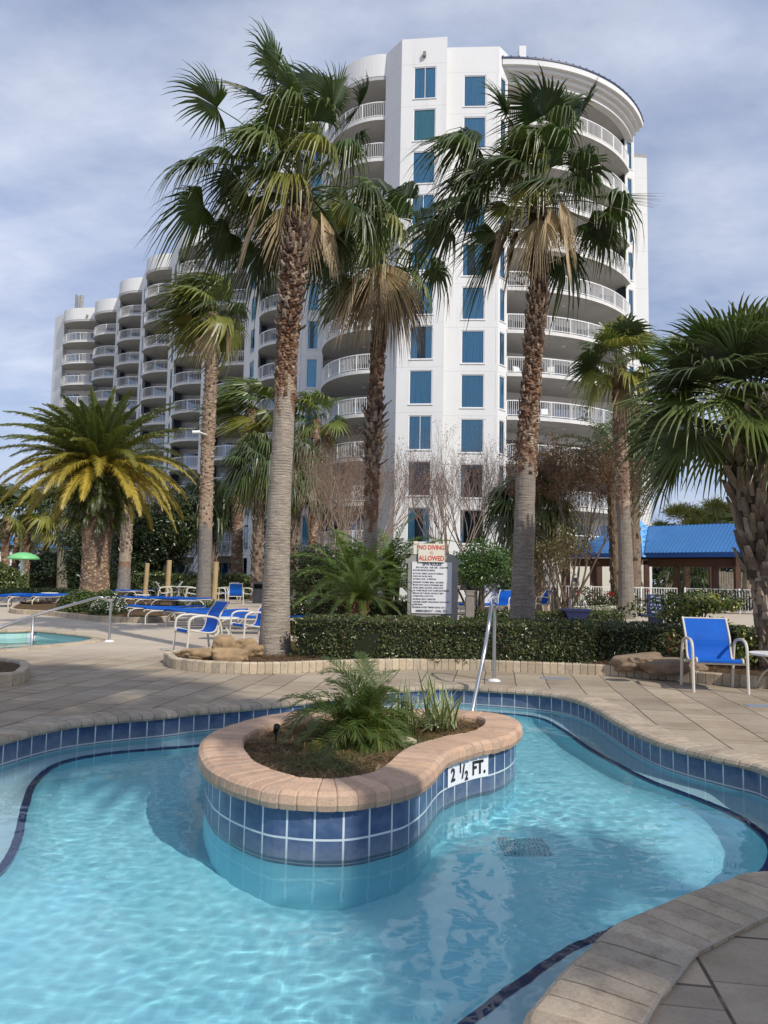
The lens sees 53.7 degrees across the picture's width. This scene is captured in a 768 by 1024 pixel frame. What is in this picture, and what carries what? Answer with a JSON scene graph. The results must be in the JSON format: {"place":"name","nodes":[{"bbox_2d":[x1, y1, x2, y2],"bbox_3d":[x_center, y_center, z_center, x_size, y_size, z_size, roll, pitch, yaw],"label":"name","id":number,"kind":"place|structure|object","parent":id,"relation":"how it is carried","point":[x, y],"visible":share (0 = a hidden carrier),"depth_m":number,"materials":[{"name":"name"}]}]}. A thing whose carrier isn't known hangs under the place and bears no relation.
{"place":"outdoors","nodes":[
{"label":"outdoors","id":0,"kind":"place"},
{"bbox_2d":[30,587,731,607],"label":"lawn","id":1,"kind":"structure","parent":0,"point":[404,601],"depth_m":65.97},
{"bbox_2d":[0,515,39,568],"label":"fan palm","id":2,"kind":"object","parent":1,"relation":"on","point":[14,564],"visible":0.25,"depth_m":65.73,"materials":[{"name":"green plant"}]},
{"bbox_2d":[17,549,80,588],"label":"shrub","id":3,"kind":"object","parent":1,"relation":"on","point":[45,565],"visible":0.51,"depth_m":62.34,"materials":[{"name":"green plant"}]},
{"bbox_2d":[29,574,79,587],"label":"hedge","id":4,"kind":"object","parent":1,"relation":"on","point":[44,581],"visible":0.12,"depth_m":66.92,"materials":[{"name":"green plant"}]},
{"bbox_2d":[54,525,117,587],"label":"shrub","id":5,"kind":"object","parent":1,"relation":"on","point":[74,558],"visible":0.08,"depth_m":54.82,"materials":[{"name":"green plant"}]},
{"bbox_2d":[110,481,198,572],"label":"magnolia tree","id":6,"kind":"object","parent":1,"relation":"on","point":[160,545],"visible":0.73,"depth_m":49.13,"materials":[{"name":"green plant"}]},
{"bbox_2d":[181,376,274,573],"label":"fan palm","id":7,"kind":"object","parent":1,"relation":"on","point":[235,393],"visible":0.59,"depth_m":48.03,"materials":[{"name":"green plant"}]},
{"bbox_2d":[47,37,651,601],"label":"hotel building","id":8,"kind":"structure","parent":1,"relation":"on","point":[453,373],"depth_m":52.40,"materials":[{"name":"white paint"}]},
{"bbox_2d":[305,359,317,388],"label":"window","id":9,"kind":"structure","parent":8,"relation":"in","point":[311,364],"depth_m":55.89,"materials":[{"name":"blue glass"}]},
{"bbox_2d":[61,257,613,583],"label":"sliding door","id":10,"kind":"structure","parent":8,"relation":"in","point":[610,298],"depth_m":94.38,"materials":[{"name":"glass"}]},
{"bbox_2d":[406,507,430,542],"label":"window","id":11,"kind":"structure","parent":8,"relation":"in","point":[410,525],"depth_m":47.13,"materials":[{"name":"blue glass"}]},
{"bbox_2d":[407,415,431,450],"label":"window","id":12,"kind":"structure","parent":8,"relation":"in","point":[425,420],"depth_m":47.63,"materials":[{"name":"blue glass"}]},
{"bbox_2d":[408,370,432,404],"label":"window","id":13,"kind":"structure","parent":8,"relation":"in","point":[420,381],"depth_m":47.89,"materials":[{"name":"blue glass"}]},
{"bbox_2d":[408,325,433,359],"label":"window","id":14,"kind":"structure","parent":8,"relation":"in","point":[429,356],"depth_m":48.11,"materials":[{"name":"blue glass"}]},
{"bbox_2d":[412,194,434,224],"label":"window","id":15,"kind":"structure","parent":8,"relation":"in","point":[425,202],"depth_m":48.96,"materials":[{"name":"blue glass"}]},
{"bbox_2d":[412,151,435,184],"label":"window","id":16,"kind":"structure","parent":8,"relation":"in","point":[416,155],"depth_m":49.17,"materials":[{"name":"blue glass"}]},
{"bbox_2d":[412,108,435,141],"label":"window","id":17,"kind":"structure","parent":8,"relation":"in","point":[424,120],"depth_m":49.43,"materials":[{"name":"blue glass"}]},
{"bbox_2d":[413,66,436,99],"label":"window","id":18,"kind":"structure","parent":8,"relation":"in","point":[430,72],"depth_m":49.69,"materials":[{"name":"blue glass"}]},
{"bbox_2d":[459,419,484,453],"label":"window","id":19,"kind":"structure","parent":8,"relation":"in","point":[467,430],"depth_m":48.37,"materials":[{"name":"blue glass"}]},
{"bbox_2d":[460,374,484,408],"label":"window","id":20,"kind":"structure","parent":8,"relation":"in","point":[472,385],"depth_m":48.63,"materials":[{"name":"blue glass"}]},
{"bbox_2d":[460,330,484,363],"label":"window","id":21,"kind":"structure","parent":8,"relation":"in","point":[472,342],"depth_m":48.89,"materials":[{"name":"blue glass"}]},
{"bbox_2d":[461,287,485,319],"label":"window","id":22,"kind":"structure","parent":8,"relation":"in","point":[479,316],"depth_m":49.13,"materials":[{"name":"blue glass"}]},
{"bbox_2d":[463,117,486,148],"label":"window","id":23,"kind":"structure","parent":8,"relation":"in","point":[478,124],"depth_m":50.21,"materials":[{"name":"blue glass"}]},
{"bbox_2d":[463,75,486,106],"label":"window","id":24,"kind":"structure","parent":8,"relation":"in","point":[473,97],"depth_m":50.43,"materials":[{"name":"blue glass"}]},
{"bbox_2d":[543,553,643,604],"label":"service block","id":25,"kind":"structure","parent":1,"relation":"on","point":[605,578],"depth_m":47.02,"materials":[{"name":"grey paint"}]},
{"bbox_2d":[570,566,588,603],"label":"door","id":26,"kind":"structure","parent":25,"relation":"in","point":[582,568],"depth_m":47.02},
{"bbox_2d":[651,501,711,525],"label":"pine tree","id":27,"kind":"object","parent":1,"relation":"on","point":[688,512],"visible":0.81,"depth_m":59.87,"materials":[{"name":"green plant"}]},
{"bbox_2d":[651,567,721,595],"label":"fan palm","id":28,"kind":"object","parent":1,"relation":"on","point":[697,577],"visible":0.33,"depth_m":44.87,"materials":[{"name":"green plant"}]},
{"bbox_2d":[651,521,742,594],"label":"evergreen tree","id":29,"kind":"object","parent":1,"relation":"on","point":[656,571],"visible":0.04,"depth_m":60.53,"materials":[{"name":"green plant"}]},
{"bbox_2d":[675,497,730,524],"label":"pine tree","id":30,"kind":"object","parent":1,"relation":"on","point":[716,506],"visible":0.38,"depth_m":63.90,"materials":[{"name":"green plant"}]},
{"bbox_2d":[665,571,742,603],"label":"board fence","id":31,"kind":"object","parent":1,"relation":"on","point":[726,581],"visible":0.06,"depth_m":49.29,"materials":[{"name":"grey wood"}]},
{"bbox_2d":[0,591,767,1023],"bbox_3d":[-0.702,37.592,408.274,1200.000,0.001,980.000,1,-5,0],"label":"ground","id":32,"kind":"structure","parent":0,"point":[130,669],"depth_m":8.74,"materials":[{"name":"concrete"}]},
{"bbox_2d":[0,658,29,686],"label":"planting bed","id":33,"kind":"object","parent":32,"relation":"on","point":[14,672],"visible":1,"depth_m":9.07,"materials":[{"name":"concrete"}]},
{"bbox_2d":[0,561,31,588],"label":"shrub","id":34,"kind":"object","parent":32,"relation":"on","point":[12,577],"visible":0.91,"depth_m":47.25,"materials":[{"name":"green plant"}]},
{"bbox_2d":[0,483,41,587],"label":"fan palm","id":35,"kind":"object","parent":32,"relation":"on","point":[6,524],"visible":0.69,"depth_m":55.94,"materials":[{"name":"green plant"}]},
{"bbox_2d":[7,552,39,586],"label":"mushroom shade","id":36,"kind":"object","parent":32,"relation":"on","point":[23,557],"visible":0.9,"depth_m":51.44,"materials":[{"name":"green plastic"}]},
{"bbox_2d":[0,485,64,583],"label":"fan palm","id":37,"kind":"object","parent":32,"relation":"on","point":[27,544],"visible":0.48,"depth_m":57.74,"materials":[{"name":"green plant"}]},
{"bbox_2d":[0,586,77,597],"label":"shrub","id":38,"kind":"object","parent":32,"relation":"on","point":[27,590],"visible":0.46,"depth_m":39.62,"materials":[{"name":"green plant"}]},
{"bbox_2d":[24,483,80,588],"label":"fan palm","id":39,"kind":"object","parent":32,"relation":"on","point":[57,527],"visible":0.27,"depth_m":61.47,"materials":[{"name":"green plant"}]},
{"bbox_2d":[0,629,107,651],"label":"swimming pool","id":40,"kind":"structure","parent":32,"relation":"in","point":[74,638],"depth_m":16.48,"materials":[{"name":"brick"}]},
{"bbox_2d":[0,638,67,648],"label":"water","id":41,"kind":"structure","parent":40,"relation":"in","point":[14,643],"depth_m":16.09,"materials":[{"name":"liquid"}]},
{"bbox_2d":[0,596,113,645],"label":"handrail","id":42,"kind":"object","parent":40,"relation":"attached to","point":[33,616],"visible":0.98,"depth_m":13.79,"materials":[{"name":"metal"}]},
{"bbox_2d":[9,599,181,622],"bbox_3d":[-10.586,3.524,28.027,6.205,0.154,16.407,3,-5,-16],"label":"planting bed","id":43,"kind":"object","parent":32,"relation":"on","point":[36,606],"visible":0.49,"depth_m":23.21,"materials":[{"name":"brick"}]},
{"bbox_2d":[51,589,119,612],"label":"shrub","id":44,"kind":"object","parent":43,"relation":"on","point":[77,596],"visible":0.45,"depth_m":23.72,"materials":[{"name":"green plant"}]},
{"bbox_2d":[0,386,199,595],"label":"date palm","id":45,"kind":"object","parent":43,"relation":"on","point":[92,442],"visible":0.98,"depth_m":31.88,"materials":[{"name":"green plant"}]},
{"bbox_2d":[80,596,132,614],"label":"shrub","id":46,"kind":"object","parent":43,"relation":"on","point":[102,607],"visible":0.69,"depth_m":22.39,"materials":[{"name":"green plant"}]},
{"bbox_2d":[109,431,188,595],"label":"date palm","id":47,"kind":"object","parent":32,"relation":"on","point":[124,569],"visible":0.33,"depth_m":44.73,"materials":[{"name":"green plant"}]},
{"bbox_2d":[126,604,204,621],"bbox_3d":[-6.277,2.898,21.815,2.121,0.459,0.713,2,-5,-10],"label":"sun lounger","id":48,"kind":"object","parent":32,"relation":"on","point":[134,606],"visible":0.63,"depth_m":21.64,"materials":[{"name":"blue"}]},
{"bbox_2d":[136,266,251,603],"bbox_3d":[-8.481,-3.205,32.738,5.180,14.566,4.752,-3,-7,40],"label":"fan palm","id":49,"kind":"object","parent":32,"relation":"on","point":[213,335],"visible":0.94,"depth_m":32.24,"materials":[{"name":"green plant"}]},
{"bbox_2d":[172,600,229,649],"bbox_3d":[-3.095,1.947,12.867,0.769,0.891,0.667,5,-6,-35],"label":"sling chair","id":50,"kind":"object","parent":32,"relation":"on","point":[213,616],"visible":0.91,"depth_m":12.90,"materials":[{"name":"blue"}]},
{"bbox_2d":[169,473,232,573],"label":"fan palm","id":51,"kind":"object","parent":32,"relation":"on","point":[220,520],"visible":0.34,"depth_m":51.59,"materials":[{"name":"green plant"}]},
{"bbox_2d":[109,571,341,598],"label":"hedge","id":52,"kind":"object","parent":32,"relation":"on","point":[159,578],"visible":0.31,"depth_m":44.55,"materials":[{"name":"green plant"}]},
{"bbox_2d":[229,604,261,638],"bbox_3d":[-2.498,2.113,14.610,0.769,0.891,0.667,5,-6,-35],"label":"sling chair","id":53,"kind":"object","parent":32,"relation":"on","point":[256,624],"visible":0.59,"depth_m":14.65,"materials":[{"name":"blue"}]},
{"bbox_2d":[215,432,297,600],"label":"fan palm","id":54,"kind":"object","parent":32,"relation":"on","point":[248,486],"visible":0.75,"depth_m":41.67,"materials":[{"name":"green plant"}]},
{"bbox_2d":[264,438,336,571],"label":"fan palm","id":55,"kind":"object","parent":32,"relation":"on","point":[295,525],"visible":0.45,"depth_m":43.68,"materials":[{"name":"green plant"}]},
{"bbox_2d":[290,542,349,601],"bbox_3d":[-1.778,2.058,22.040,2.514,2.389,2.109,1,-5,0],"label":"shrub","id":56,"kind":"object","parent":32,"relation":"on","point":[309,582],"visible":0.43,"depth_m":21.67,"materials":[{"name":"green plant"}]},
{"bbox_2d":[294,388,350,551],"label":"fan palm","id":57,"kind":"object","parent":32,"relation":"on","point":[312,400],"visible":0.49,"depth_m":47.33,"materials":[{"name":"green plant"}]},
{"bbox_2d":[290,597,406,634],"bbox_3d":[-0.422,2.428,17.644,3.631,0.873,1.302,0,-5,7],"label":"hedge","id":58,"kind":"object","parent":32,"relation":"on","point":[302,607],"visible":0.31,"depth_m":17.23,"materials":[{"name":"green plant"}]},
{"bbox_2d":[290,526,407,611],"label":"feather palm","id":59,"kind":"object","parent":32,"relation":"on","point":[348,557],"visible":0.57,"depth_m":16.86,"materials":[{"name":"green plant"}]},
{"bbox_2d":[291,429,426,559],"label":"bare tree","id":60,"kind":"object","parent":32,"relation":"on","point":[329,502],"visible":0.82,"depth_m":29.33,"materials":[{"name":"brown plant"}]},
{"bbox_2d":[273,177,452,597],"bbox_3d":[-0.690,-2.912,18.776,4.736,11.799,3.410,1,-5,0],"label":"fan palm","id":61,"kind":"object","parent":32,"relation":"on","point":[387,309],"visible":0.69,"depth_m":18.65,"materials":[{"name":"green plant"}]},
{"bbox_2d":[292,417,443,599],"bbox_3d":[-1.098,0.054,34.676,7.963,8.698,7.598,-1,-6,23],"label":"bare tree","id":62,"kind":"object","parent":32,"relation":"on","point":[339,515],"visible":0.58,"depth_m":33.81,"materials":[{"name":"brown plant"}]},
{"bbox_2d":[0,682,767,1023],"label":"spa pool","id":63,"kind":"structure","parent":32,"relation":"in","point":[630,970],"depth_m":5.59,"materials":[{"name":"stone"}]},
{"bbox_2d":[197,708,522,860],"bbox_3d":[-0.247,2.118,5.534,2.001,0.992,3.014,-2,-6,30],"label":"island planter","id":64,"kind":"object","parent":63,"relation":"in","point":[402,798],"visible":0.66,"depth_m":4.45,"materials":[{"name":"tile"}]},
{"bbox_2d":[273,651,427,763],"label":"pygmy date palm","id":65,"kind":"object","parent":64,"relation":"in","point":[359,714],"visible":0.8,"depth_m":5.44,"materials":[{"name":"green plant"}]},
{"bbox_2d":[249,732,483,776],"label":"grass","id":66,"kind":"structure","parent":64,"relation":"on","point":[337,768],"depth_m":4.89,"materials":[{"name":"green plant"}]},
{"bbox_2d":[371,675,444,736],"bbox_3d":[0.198,1.497,5.953,0.797,0.459,0.780,1,-5,0],"label":"flax lily","id":67,"kind":"object","parent":64,"relation":"on","point":[412,719],"visible":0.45,"depth_m":5.93,"materials":[{"name":"green plant"}]},
{"bbox_2d":[386,669,488,730],"bbox_3d":[0.416,1.488,6.062,0.960,0.504,0.825,-4,-7,43],"label":"flax lily","id":68,"kind":"object","parent":64,"relation":"on","point":[442,714],"visible":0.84,"depth_m":6.08,"materials":[{"name":"green plant"}]},
{"bbox_2d":[0,703,767,1023],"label":"water","id":69,"kind":"structure","parent":63,"relation":"in","point":[136,887],"depth_m":3.69,"materials":[{"name":"liquid"}]},
{"bbox_2d":[319,514,464,605],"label":"feather palm","id":70,"kind":"object","parent":32,"relation":"on","point":[387,553],"visible":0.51,"depth_m":17.52,"materials":[{"name":"green plant"}]},
{"bbox_2d":[405,541,460,619],"bbox_3d":[1.009,1.672,15.789,1.137,2.104,0.334,1,-5,0],"label":"rules sign","id":71,"kind":"object","parent":32,"relation":"on","point":[433,573],"visible":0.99,"depth_m":15.68,"materials":[{"name":"grey paint"}]},
{"bbox_2d":[391,415,506,597],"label":"bare tree","id":72,"kind":"object","parent":32,"relation":"on","point":[440,502],"visible":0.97,"depth_m":30.99,"materials":[{"name":"brown plant"}]},
{"bbox_2d":[163,639,767,688],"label":"planting bed","id":73,"kind":"object","parent":32,"relation":"on","point":[712,675],"visible":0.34,"depth_m":10.69,"materials":[{"name":"stone"}]},
{"bbox_2d":[180,648,212,659],"bbox_3d":[-2.622,2.038,10.893,0.614,0.157,0.327,1,-8,0],"label":"rock","id":74,"kind":"object","parent":73,"relation":"on","point":[199,653],"visible":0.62,"depth_m":10.77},
{"bbox_2d":[211,635,235,648],"bbox_3d":[-2.419,2.021,11.483,0.366,0.286,0.289,8,-1,-28],"label":"rock","id":75,"kind":"object","parent":73,"relation":"on","point":[223,640],"visible":0.5,"depth_m":11.38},
{"bbox_2d":[211,647,248,661],"bbox_3d":[-2.160,2.006,10.632,0.543,0.200,0.364,4,-4,-17],"label":"rock","id":76,"kind":"object","parent":73,"relation":"on","point":[235,654],"visible":0.81,"depth_m":10.50,"materials":[{"name":"stone"}]},
{"bbox_2d":[136,15,395,655],"bbox_3d":[-2.044,-3.159,13.192,3.828,11.253,3.406,6,-7,-44],"label":"fan palm","id":77,"kind":"object","parent":73,"relation":"on","point":[297,235],"visible":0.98,"depth_m":12.98,"materials":[{"name":"green plant"}]},
{"bbox_2d":[302,554,414,615],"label":"sago palm","id":78,"kind":"object","parent":73,"relation":"on","point":[361,592],"visible":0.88,"depth_m":14.38,"materials":[{"name":"green plant"}]},
{"bbox_2d":[289,612,598,669],"bbox_3d":[0.874,1.990,11.939,4.611,0.784,1.805,1,-5,0],"label":"hedge","id":79,"kind":"object","parent":73,"relation":"on","point":[348,635],"visible":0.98,"depth_m":11.20,"materials":[{"name":"green plant"}]},
{"bbox_2d":[390,63,663,619],"bbox_3d":[2.788,-3.237,14.840,5.162,11.879,3.246,-1,-6,23],"label":"fan palm","id":80,"kind":"object","parent":73,"relation":"on","point":[543,149],"visible":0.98,"depth_m":14.82,"materials":[{"name":"green plant"}]},
{"bbox_2d":[609,652,662,671],"bbox_3d":[3.563,2.112,10.688,0.735,0.218,0.480,-5,-9,-6],"label":"rock","id":81,"kind":"object","parent":73,"relation":"on","point":[620,663],"visible":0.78,"depth_m":10.54,"materials":[{"name":"stone"}]},
{"bbox_2d":[640,657,691,674],"bbox_3d":[3.872,2.109,10.374,0.712,0.170,0.423,-3,0,8],"label":"rock","id":82,"kind":"object","parent":73,"relation":"on","point":[665,666],"visible":0.75,"depth_m":10.21,"materials":[{"name":"stone"}]},
{"bbox_2d":[578,618,754,665],"bbox_3d":[5.059,2.093,12.001,4.162,0.744,1.412,1,-5,6],"label":"hedge","id":83,"kind":"object","parent":73,"relation":"on","point":[614,638],"visible":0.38,"depth_m":11.67,"materials":[{"name":"green plant"}]},
{"bbox_2d":[649,629,685,658],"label":"croton bush","id":84,"kind":"object","parent":73,"relation":"on","point":[669,645],"visible":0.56,"depth_m":11.08,"materials":[{"name":"green plant"}]},
{"bbox_2d":[618,589,743,625],"bbox_3d":[5.186,1.962,13.250,2.214,1.257,1.149,1,-5,0],"label":"croton bush","id":85,"kind":"object","parent":73,"relation":"on","point":[698,606],"visible":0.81,"depth_m":13.09,"materials":[{"name":"green plant"}]},
{"bbox_2d":[605,293,767,671],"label":"cabbage palm","id":86,"kind":"object","parent":73,"relation":"on","point":[710,356],"visible":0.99,"depth_m":10.70,"materials":[{"name":"green plant"}]},
{"bbox_2d":[731,625,762,669],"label":"croton bush","id":87,"kind":"object","parent":73,"relation":"on","point":[751,640],"visible":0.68,"depth_m":10.81,"materials":[{"name":"green plant"}]},
{"bbox_2d":[465,590,474,616],"bbox_3d":[2.039,2.409,18.061,0.220,1.077,0.220,1,-5,0],"label":"bollard","id":88,"kind":"object","parent":32,"relation":"on","point":[469,604],"visible":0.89,"depth_m":17.99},
{"bbox_2d":[448,536,512,612],"bbox_3d":[2.523,1.959,20.902,2.291,2.528,1.961,3,-6,-24],"label":"shrub","id":89,"kind":"object","parent":32,"relation":"on","point":[476,566],"visible":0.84,"depth_m":20.71,"materials":[{"name":"green plant"}]},
{"bbox_2d":[470,603,499,710],"bbox_3d":[1.244,1.874,9.332,0.168,1.468,1.500,-1,-5,18],"label":"handrail","id":90,"kind":"object","parent":32,"relation":"on","point":[492,606],"visible":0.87,"depth_m":9.43,"materials":[{"name":"metal"}]},
{"bbox_2d":[417,419,559,593],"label":"bare tree","id":91,"kind":"object","parent":32,"relation":"on","point":[479,493],"visible":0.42,"depth_m":36.30,"materials":[{"name":"brown plant"}]},
{"bbox_2d":[472,558,536,609],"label":"shrub","id":92,"kind":"object","parent":32,"relation":"on","point":[505,586],"visible":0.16,"depth_m":29.68,"materials":[{"name":"green plant"}]},
{"bbox_2d":[473,465,584,611],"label":"fan palm","id":93,"kind":"object","parent":32,"relation":"on","point":[498,507],"visible":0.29,"depth_m":33.00,"materials":[{"name":"green plant"}]},
{"bbox_2d":[474,608,625,623],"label":"hedge","id":94,"kind":"object","parent":32,"relation":"on","point":[600,615],"visible":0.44,"depth_m":21.18,"materials":[{"name":"green plant"}]},
{"bbox_2d":[510,505,600,609],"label":"bare tree","id":95,"kind":"object","parent":32,"relation":"on","point":[553,544],"visible":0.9,"depth_m":29.89,"materials":[{"name":"plant"}]},
{"bbox_2d":[559,599,591,619],"bbox_3d":[5.266,2.830,20.910,0.772,0.862,0.699,1,-5,0],"label":"towel cart","id":96,"kind":"object","parent":32,"relation":"on","point":[570,612],"visible":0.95,"depth_m":20.63,"materials":[{"name":"blue plastic"}]},
{"bbox_2d":[497,424,657,607],"bbox_3d":[8.212,0.137,32.900,6.789,8.566,6.700,1,-5,0],"label":"bare tree","id":97,"kind":"object","parent":32,"relation":"on","point":[571,478],"visible":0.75,"depth_m":32.04,"materials":[{"name":"brown plant"}]},
{"bbox_2d":[566,586,648,610],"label":"shrub","id":98,"kind":"object","parent":32,"relation":"on","point":[601,600],"visible":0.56,"depth_m":32.49,"materials":[{"name":"green plant"}]},
{"bbox_2d":[546,585,676,607],"bbox_3d":[9.903,4.245,37.641,8.935,1.180,0.080,0,-5,8],"label":"picket fence","id":99,"kind":"object","parent":32,"relation":"on","point":[608,592],"visible":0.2,"depth_m":37.31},
{"bbox_2d":[548,402,676,611],"bbox_3d":[10.222,-0.398,34.208,6.298,9.830,6.378,1,-5,0],"label":"bare tree","id":100,"kind":"object","parent":32,"relation":"on","point":[613,558],"visible":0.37,"depth_m":33.86,"materials":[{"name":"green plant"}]},
{"bbox_2d":[561,312,673,618],"bbox_3d":[9.034,-1.820,28.832,4.398,11.767,4.522,1,-5,0],"label":"fan palm","id":101,"kind":"object","parent":32,"relation":"on","point":[615,337],"visible":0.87,"depth_m":28.52,"materials":[{"name":"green plant"}]},
{"bbox_2d":[585,403,680,610],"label":"fan palm","id":102,"kind":"object","parent":32,"relation":"on","point":[637,561],"visible":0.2,"depth_m":37.71,"materials":[{"name":"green plant"}]},
{"bbox_2d":[562,521,742,609],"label":"pavilion","id":103,"kind":"structure","parent":32,"relation":"on","point":[687,547],"depth_m":38.69,"materials":[{"name":"blue metal"}]},
{"bbox_2d":[637,594,671,626],"bbox_3d":[7.154,2.702,20.051,0.761,1.036,0.400,1,-5,0],"label":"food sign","id":104,"kind":"object","parent":32,"relation":"on","point":[650,618],"visible":0.38,"depth_m":20.05,"materials":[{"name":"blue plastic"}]},
{"bbox_2d":[664,587,752,612],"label":"shrub","id":105,"kind":"object","parent":32,"relation":"on","point":[749,604],"visible":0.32,"depth_m":35.41,"materials":[{"name":"green plant"}]},
{"bbox_2d":[680,616,749,694],"bbox_3d":[4.149,1.790,9.581,0.667,0.891,0.769,0,-5,9],"label":"sling chair","id":106,"kind":"object","parent":32,"relation":"on","point":[707,640],"visible":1,"depth_m":9.76,"materials":[{"name":"blue"}]},
{"bbox_2d":[712,512,752,609],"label":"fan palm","id":107,"kind":"object","parent":32,"relation":"on","point":[746,584],"visible":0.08,"depth_m":41.74,"materials":[{"name":"green plant"}]},
{"bbox_2d":[0,0,767,584],"label":"sky","id":108,"kind":"structure","parent":0,"point":[87,129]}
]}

